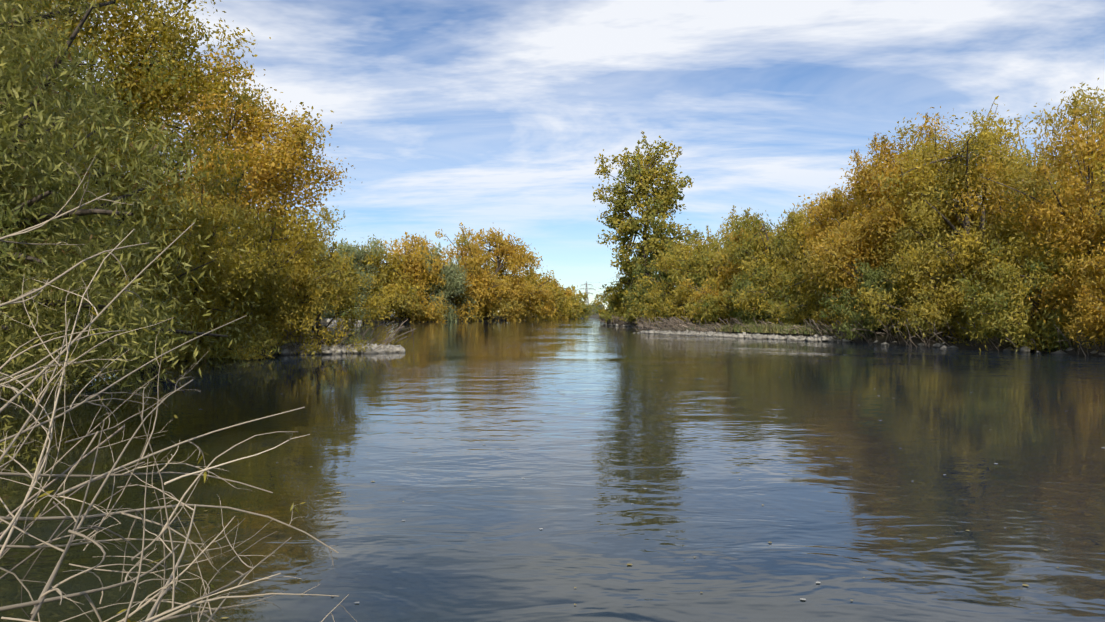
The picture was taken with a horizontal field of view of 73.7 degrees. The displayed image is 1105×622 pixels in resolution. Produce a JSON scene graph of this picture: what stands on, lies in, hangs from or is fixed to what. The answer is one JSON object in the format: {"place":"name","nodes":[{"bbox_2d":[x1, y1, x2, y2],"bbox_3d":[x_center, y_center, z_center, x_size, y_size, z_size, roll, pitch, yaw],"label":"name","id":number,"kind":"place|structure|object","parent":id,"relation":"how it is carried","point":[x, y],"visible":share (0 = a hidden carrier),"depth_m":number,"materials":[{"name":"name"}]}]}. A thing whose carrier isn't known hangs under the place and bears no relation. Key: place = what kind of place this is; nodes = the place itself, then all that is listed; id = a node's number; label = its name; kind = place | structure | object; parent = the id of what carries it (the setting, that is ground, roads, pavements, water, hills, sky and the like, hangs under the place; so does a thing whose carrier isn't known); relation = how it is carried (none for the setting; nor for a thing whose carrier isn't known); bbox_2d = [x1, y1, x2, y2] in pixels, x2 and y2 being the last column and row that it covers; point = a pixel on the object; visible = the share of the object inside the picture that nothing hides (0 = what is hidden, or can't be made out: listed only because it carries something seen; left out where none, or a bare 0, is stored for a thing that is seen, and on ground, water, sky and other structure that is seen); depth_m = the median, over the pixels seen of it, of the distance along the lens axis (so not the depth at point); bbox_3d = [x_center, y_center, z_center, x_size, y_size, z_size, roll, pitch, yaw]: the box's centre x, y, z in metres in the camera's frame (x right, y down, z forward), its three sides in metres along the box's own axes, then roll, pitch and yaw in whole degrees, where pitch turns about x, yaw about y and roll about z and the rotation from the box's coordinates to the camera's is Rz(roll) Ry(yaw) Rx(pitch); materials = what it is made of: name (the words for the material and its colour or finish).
{"place":"outdoors","nodes":[
{"label":"outdoors","id":0,"kind":"place"},
{"bbox_2d":[0,318,1104,621],"bbox_3d":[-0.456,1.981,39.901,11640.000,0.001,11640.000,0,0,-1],"label":"river water","id":1,"kind":"structure","parent":0,"point":[828,464],"depth_m":7.79,"materials":[{"name":"blue liquid"}]},
{"bbox_2d":[145,387,1104,618],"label":"flotsam foam and leaves","id":2,"kind":"object","parent":1,"relation":"on","point":[628,563],"visible":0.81,"depth_m":6.03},
{"bbox_2d":[2,314,1104,370],"bbox_3d":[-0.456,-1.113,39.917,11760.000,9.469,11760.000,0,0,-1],"label":"terrain","id":3,"kind":"structure","parent":0,"point":[915,341],"depth_m":42.44,"materials":[{"name":"soil"}]},
{"bbox_2d":[0,184,163,404],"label":"bush","id":4,"kind":"object","parent":3,"relation":"on","point":[50,373],"visible":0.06,"depth_m":15.40,"materials":[{"name":"green plant"}]},
{"bbox_2d":[0,129,165,383],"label":"bush","id":5,"kind":"object","parent":3,"relation":"on","point":[130,299],"visible":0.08,"depth_m":20.17,"materials":[{"name":"green plant"}]},
{"bbox_2d":[0,0,214,217],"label":"tree","id":6,"kind":"object","parent":3,"relation":"on","point":[158,70],"visible":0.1,"depth_m":21.06,"materials":[{"name":"green plant"}]},
{"bbox_2d":[1,81,231,321],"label":"tree","id":7,"kind":"object","parent":3,"relation":"on","point":[118,150],"depth_m":39.34,"materials":[{"name":"green plant"}]},
{"bbox_2d":[1,0,282,292],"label":"tree","id":8,"kind":"object","parent":3,"relation":"on","point":[168,32],"visible":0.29,"depth_m":27.41,"materials":[{"name":"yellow plant"}]},
{"bbox_2d":[10,104,276,370],"bbox_3d":[-14.967,-2.235,23.679,8.553,8.877,11.348,0,0,38],"label":"bush","id":9,"kind":"object","parent":3,"relation":"on","point":[189,211],"visible":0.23,"depth_m":24.28,"materials":[{"name":"green plant"}]},
{"bbox_2d":[0,0,293,472],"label":"tree","id":10,"kind":"object","parent":3,"relation":"on","point":[18,146],"visible":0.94,"depth_m":8.14,"materials":[{"name":"green plant"}]},
{"bbox_2d":[0,349,377,374],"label":"rocks","id":11,"kind":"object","parent":3,"relation":"on","point":[341,351],"depth_m":33.02,"materials":[{"name":"stone"}]},
{"bbox_2d":[136,194,369,358],"bbox_3d":[-13.194,-1.597,33.895,9.826,7.068,10.119,0,0,-1],"label":"tree","id":12,"kind":"object","parent":11,"relation":"on","point":[310,244],"visible":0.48,"depth_m":32.31,"materials":[{"name":"green plant"}]},
{"bbox_2d":[254,245,390,354],"bbox_3d":[-10.583,-0.514,34.145,5.240,4.980,6.512,0,0,40],"label":"bush","id":13,"kind":"object","parent":11,"relation":"on","point":[319,299],"visible":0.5,"depth_m":33.44,"materials":[{"name":"green plant"}]},
{"bbox_2d":[277,342,405,355],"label":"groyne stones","id":14,"kind":"object","parent":11,"relation":"on","point":[285,348],"visible":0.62,"depth_m":33.84,"materials":[{"name":"grey stone"}]},
{"bbox_2d":[85,160,306,338],"bbox_3d":[-18.078,-2.998,36.623,11.168,9.865,9.925,0,0,-1],"label":"tree","id":15,"kind":"object","parent":3,"relation":"on","point":[221,190],"visible":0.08,"depth_m":36.46,"materials":[{"name":"green plant"}]},
{"bbox_2d":[103,187,291,361],"bbox_3d":[-14.949,-1.355,28.235,9.317,7.167,8.443,0,0,-1],"label":"bush","id":16,"kind":"object","parent":3,"relation":"on","point":[221,291],"visible":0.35,"depth_m":28.80,"materials":[{"name":"green plant"}]},
{"bbox_2d":[94,45,355,289],"bbox_3d":[-23.578,-7.155,48.873,20.268,18.950,20.369,0,0,-1],"label":"tree","id":17,"kind":"object","parent":3,"relation":"on","point":[286,162],"visible":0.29,"depth_m":46.15,"materials":[{"name":"yellow plant"}]},
{"bbox_2d":[325,317,361,322],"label":"groyne stones","id":18,"kind":"object","parent":3,"relation":"on","point":[329,320],"visible":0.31,"depth_m":157.22,"materials":[{"name":"grey stone"}]},
{"bbox_2d":[302,235,387,321],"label":"tree","id":19,"kind":"object","parent":3,"relation":"on","point":[361,254],"visible":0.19,"depth_m":168.21,"materials":[{"name":"green plant"}]},
{"bbox_2d":[336,234,424,321],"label":"tree","id":20,"kind":"object","parent":3,"relation":"on","point":[395,293],"visible":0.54,"depth_m":174.08,"materials":[{"name":"yellow plant"}]},
{"bbox_2d":[363,232,452,321],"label":"tree","id":21,"kind":"object","parent":3,"relation":"on","point":[417,268],"visible":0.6,"depth_m":183.94,"materials":[{"name":"yellow plant"}]},
{"bbox_2d":[388,232,442,316],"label":"tree","id":22,"kind":"object","parent":3,"relation":"on","point":[411,245],"depth_m":228.60,"materials":[{"name":"yellow plant"}]},
{"bbox_2d":[397,242,476,321],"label":"bush","id":23,"kind":"object","parent":3,"relation":"on","point":[454,285],"visible":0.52,"depth_m":193.34,"materials":[{"name":"green plant"}]},
{"bbox_2d":[401,222,512,320],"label":"tree","id":24,"kind":"object","parent":3,"relation":"on","point":[485,290],"visible":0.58,"depth_m":205.23,"materials":[{"name":"yellow plant"}]},
{"bbox_2d":[452,227,538,320],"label":"tree","id":25,"kind":"object","parent":3,"relation":"on","point":[520,290],"visible":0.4,"depth_m":220.79,"materials":[{"name":"yellow plant"}]},
{"bbox_2d":[472,233,563,319],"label":"tree","id":26,"kind":"object","parent":3,"relation":"on","point":[542,298],"visible":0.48,"depth_m":237.07,"materials":[{"name":"yellow plant"}]},
{"bbox_2d":[522,269,579,319],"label":"bush","id":27,"kind":"object","parent":3,"relation":"on","point":[564,306],"visible":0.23,"depth_m":260.32,"materials":[{"name":"yellow plant"}]},
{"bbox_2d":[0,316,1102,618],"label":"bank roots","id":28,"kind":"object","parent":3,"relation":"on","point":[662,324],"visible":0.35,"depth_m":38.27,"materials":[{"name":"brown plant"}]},
{"bbox_2d":[0,0,93,402],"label":"bush","id":29,"kind":"object","parent":28,"relation":"on","point":[13,267],"visible":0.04,"depth_m":16.02,"materials":[{"name":"green plant"}]},
{"bbox_2d":[0,155,354,621],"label":"bare branches","id":30,"kind":"object","parent":28,"relation":"on","point":[37,475],"visible":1,"depth_m":2.23,"materials":[{"name":"beige plant"}]},
{"bbox_2d":[596,266,630,317],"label":"bush","id":31,"kind":"object","parent":28,"relation":"on","point":[602,298],"visible":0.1,"depth_m":128.05,"materials":[{"name":"green plant"}]},
{"bbox_2d":[599,247,674,322],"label":"bush","id":32,"kind":"object","parent":28,"relation":"on","point":[623,308],"visible":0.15,"depth_m":117.76,"materials":[{"name":"green plant"}]},
{"bbox_2d":[1055,243,1104,352],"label":"bush","id":33,"kind":"object","parent":28,"relation":"on","point":[1094,268],"visible":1,"depth_m":30.84,"materials":[{"name":"yellow plant"}]},
{"bbox_2d":[539,276,578,319],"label":"bush","id":34,"kind":"object","parent":3,"relation":"on","point":[569,293],"visible":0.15,"depth_m":283.74,"materials":[{"name":"yellow plant"}]},
{"bbox_2d":[556,285,586,318],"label":"bush","id":35,"kind":"object","parent":3,"relation":"on","point":[576,305],"visible":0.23,"depth_m":308.44,"materials":[{"name":"yellow plant"}]},
{"bbox_2d":[574,292,597,318],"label":"bush","id":36,"kind":"object","parent":3,"relation":"on","point":[586,312],"visible":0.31,"depth_m":334.06,"materials":[{"name":"green plant"}]},
{"bbox_2d":[581,281,592,304],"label":"pylon","id":37,"kind":"object","parent":3,"relation":"on","point":[587,292],"visible":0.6,"depth_m":1180.17,"materials":[{"name":"silver metal"}]},
{"bbox_2d":[590,304,601,314],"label":"bush","id":38,"kind":"object","parent":3,"relation":"on","point":[596,310],"visible":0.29,"depth_m":599.14,"materials":[{"name":"green plant"}]},
{"bbox_2d":[591,284,616,318],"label":"bush","id":39,"kind":"object","parent":3,"relation":"on","point":[598,301],"visible":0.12,"depth_m":131.85,"materials":[{"name":"green plant"}]},
{"bbox_2d":[600,283,639,321],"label":"bush","id":40,"kind":"object","parent":3,"relation":"on","point":[613,302],"visible":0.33,"depth_m":120.59,"materials":[{"name":"green plant"}]},
{"bbox_2d":[618,284,656,325],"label":"bush","id":41,"kind":"object","parent":3,"relation":"on","point":[632,313],"visible":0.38,"depth_m":106.15,"materials":[{"name":"green plant"}]},
{"bbox_2d":[592,131,702,307],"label":"tall poplar tree","id":42,"kind":"object","parent":3,"relation":"on","point":[661,201],"visible":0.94,"depth_m":109.43,"materials":[{"name":"green plant"}]},
{"bbox_2d":[623,233,688,325],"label":"bush","id":43,"kind":"object","parent":3,"relation":"on","point":[653,276],"visible":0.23,"depth_m":106.19,"materials":[{"name":"green plant"}]},
{"bbox_2d":[637,278,691,325],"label":"bush","id":44,"kind":"object","parent":3,"relation":"on","point":[662,295],"visible":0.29,"depth_m":95.65,"materials":[{"name":"green plant"}]},
{"bbox_2d":[633,225,723,324],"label":"tree","id":45,"kind":"object","parent":3,"relation":"on","point":[659,263],"visible":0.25,"depth_m":96.61,"materials":[{"name":"green plant"}]},
{"bbox_2d":[657,275,716,324],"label":"bush","id":46,"kind":"object","parent":3,"relation":"on","point":[685,297],"visible":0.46,"depth_m":86.13,"materials":[{"name":"green plant"}]},
{"bbox_2d":[659,230,732,290],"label":"tree","id":47,"kind":"object","parent":3,"relation":"on","point":[712,236],"visible":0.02,"depth_m":107.40,"materials":[{"name":"green plant"}]},
{"bbox_2d":[660,235,739,321],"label":"tree","id":48,"kind":"object","parent":3,"relation":"on","point":[697,263],"visible":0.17,"depth_m":88.07,"materials":[{"name":"green plant"}]},
{"bbox_2d":[672,221,774,325],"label":"tree","id":49,"kind":"object","parent":3,"relation":"on","point":[727,273],"visible":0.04,"depth_m":78.37,"materials":[{"name":"green plant"}]},
{"bbox_2d":[685,276,763,325],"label":"bush","id":50,"kind":"object","parent":3,"relation":"on","point":[709,312],"visible":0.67,"depth_m":76.93,"materials":[{"name":"green plant"}]},
{"bbox_2d":[697,205,767,301],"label":"tree","id":51,"kind":"object","parent":3,"relation":"on","point":[726,225],"visible":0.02,"depth_m":94.27,"materials":[{"name":"green plant"}]},
{"bbox_2d":[634,329,841,341],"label":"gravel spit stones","id":52,"kind":"object","parent":3,"relation":"on","point":[797,337],"visible":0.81,"depth_m":56.13,"materials":[{"name":"grey stone"}]},
{"bbox_2d":[724,271,778,324],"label":"bush","id":53,"kind":"object","parent":3,"relation":"on","point":[745,319],"visible":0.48,"depth_m":67.90,"materials":[{"name":"green plant"}]},
{"bbox_2d":[722,214,799,269],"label":"tree","id":54,"kind":"object","parent":3,"relation":"on","point":[770,229],"depth_m":84.31,"materials":[{"name":"green plant"}]},
{"bbox_2d":[712,209,815,318],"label":"tree","id":55,"kind":"object","parent":3,"relation":"on","point":[756,244],"visible":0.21,"depth_m":71.91,"materials":[{"name":"green plant"}]},
{"bbox_2d":[715,322,836,334],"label":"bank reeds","id":56,"kind":"object","parent":3,"relation":"on","point":[762,328],"visible":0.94,"depth_m":54.90,"materials":[{"name":"plant"}]},
{"bbox_2d":[731,203,837,323],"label":"tree","id":57,"kind":"object","parent":3,"relation":"on","point":[794,235],"visible":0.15,"depth_m":64.76,"materials":[{"name":"green plant"}]},
{"bbox_2d":[757,261,832,324],"bbox_3d":[20.524,-1.178,60.898,7.028,6.208,7.322,0,0,-1],"label":"bush","id":58,"kind":"object","parent":3,"relation":"on","point":[791,282],"visible":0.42,"depth_m":60.19,"materials":[{"name":"green plant"}]},
{"bbox_2d":[755,191,848,284],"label":"tree","id":59,"kind":"object","parent":3,"relation":"on","point":[771,255],"visible":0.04,"depth_m":70.47,"materials":[{"name":"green plant"}]},
{"bbox_2d":[773,252,882,327],"bbox_3d":[20.651,-1.274,54.110,8.059,6.672,7.346,0,0,-1],"label":"bush","id":60,"kind":"object","parent":3,"relation":"on","point":[816,293],"visible":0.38,"depth_m":53.73,"materials":[{"name":"green plant"}]},
{"bbox_2d":[603,323,1104,355],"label":"bank riprap","id":61,"kind":"structure","parent":3,"relation":"on","point":[1020,349],"depth_m":38.93,"materials":[{"name":"stone"}]},
{"bbox_2d":[846,216,1006,343],"bbox_3d":[21.570,-1.647,41.651,8.543,7.350,7.824,0,0,-1],"label":"bush","id":62,"kind":"object","parent":61,"relation":"on","point":[929,312],"visible":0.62,"depth_m":40.62,"materials":[{"name":"green plant"}]},
{"bbox_2d":[949,232,1101,352],"bbox_3d":[22.734,-0.921,35.842,5.992,5.825,8.028,0,0,-15],"label":"bush","id":63,"kind":"object","parent":61,"relation":"on","point":[995,310],"visible":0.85,"depth_m":35.01,"materials":[{"name":"green plant"}]},
{"bbox_2d":[781,171,927,326],"bbox_3d":[24.141,-4.306,57.062,12.884,12.846,13.800,0,0,-1],"label":"tree","id":64,"kind":"object","parent":3,"relation":"on","point":[835,206],"visible":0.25,"depth_m":55.84,"materials":[{"name":"yellow plant"}]},
{"bbox_2d":[819,258,931,340],"bbox_3d":[20.829,-0.766,46.365,6.676,5.264,6.227,0,0,-1],"label":"bush","id":65,"kind":"object","parent":3,"relation":"on","point":[871,276],"visible":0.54,"depth_m":45.84,"materials":[{"name":"green plant"}]},
{"bbox_2d":[799,152,975,303],"bbox_3d":[30.461,-5.722,60.895,18.092,15.638,13.033,0,0,-24],"label":"tree","id":66,"kind":"object","parent":3,"relation":"on","point":[856,213],"depth_m":61.93,"materials":[{"name":"yellow plant"}]},
{"bbox_2d":[800,117,1020,337],"bbox_3d":[23.812,-5.310,50.980,12.620,14.851,15.340,0,0,19],"label":"tree","id":67,"kind":"object","parent":3,"relation":"on","point":[887,217],"visible":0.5,"depth_m":48.23,"materials":[{"name":"yellow plant"}]},
{"bbox_2d":[860,106,1087,280],"bbox_3d":[30.015,-6.232,51.751,17.624,15.947,16.825,0,0,-1],"label":"tree","id":68,"kind":"object","parent":3,"relation":"on","point":[924,125],"visible":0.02,"depth_m":50.92,"materials":[{"name":"yellow plant"}]},
{"bbox_2d":[896,96,1059,256],"bbox_3d":[27.467,-5.795,46.691,10.076,14.539,10.286,0,0,-40],"label":"pale bare tree","id":69,"kind":"object","parent":3,"relation":"on","point":[1019,140],"visible":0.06,"depth_m":46.11,"materials":[{"name":"plant"}]},
{"bbox_2d":[863,104,1104,342],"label":"tree","id":70,"kind":"object","parent":3,"relation":"on","point":[930,220],"visible":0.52,"depth_m":42.36,"materials":[{"name":"yellow plant"}]},
{"bbox_2d":[944,91,1104,344],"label":"tree","id":71,"kind":"object","parent":3,"relation":"on","point":[1074,226],"visible":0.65,"depth_m":34.74,"materials":[{"name":"yellow plant"}]},
{"bbox_2d":[975,130,1074,293],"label":"tree","id":72,"kind":"object","parent":3,"relation":"on","point":[1018,150],"visible":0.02,"depth_m":56.54,"materials":[{"name":"yellow plant"}]},
{"bbox_2d":[973,78,1104,299],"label":"tree","id":73,"kind":"object","parent":3,"relation":"on","point":[1055,116],"visible":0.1,"depth_m":41.92,"materials":[{"name":"yellow plant"}]},
{"bbox_2d":[1025,112,1104,319],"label":"tree","id":74,"kind":"object","parent":3,"relation":"on","point":[1103,198],"visible":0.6,"depth_m":31.25,"materials":[{"name":"plant"}]},
{"bbox_2d":[1061,175,1104,287],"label":"tree","id":75,"kind":"object","parent":3,"relation":"on","point":[1096,185],"depth_m":38.97,"materials":[{"name":"yellow plant"}]},
{"bbox_2d":[28,0,1104,311],"label":"sky","id":76,"kind":"structure","parent":0,"point":[478,114],"materials":[{"name":"blue"}]}
]}

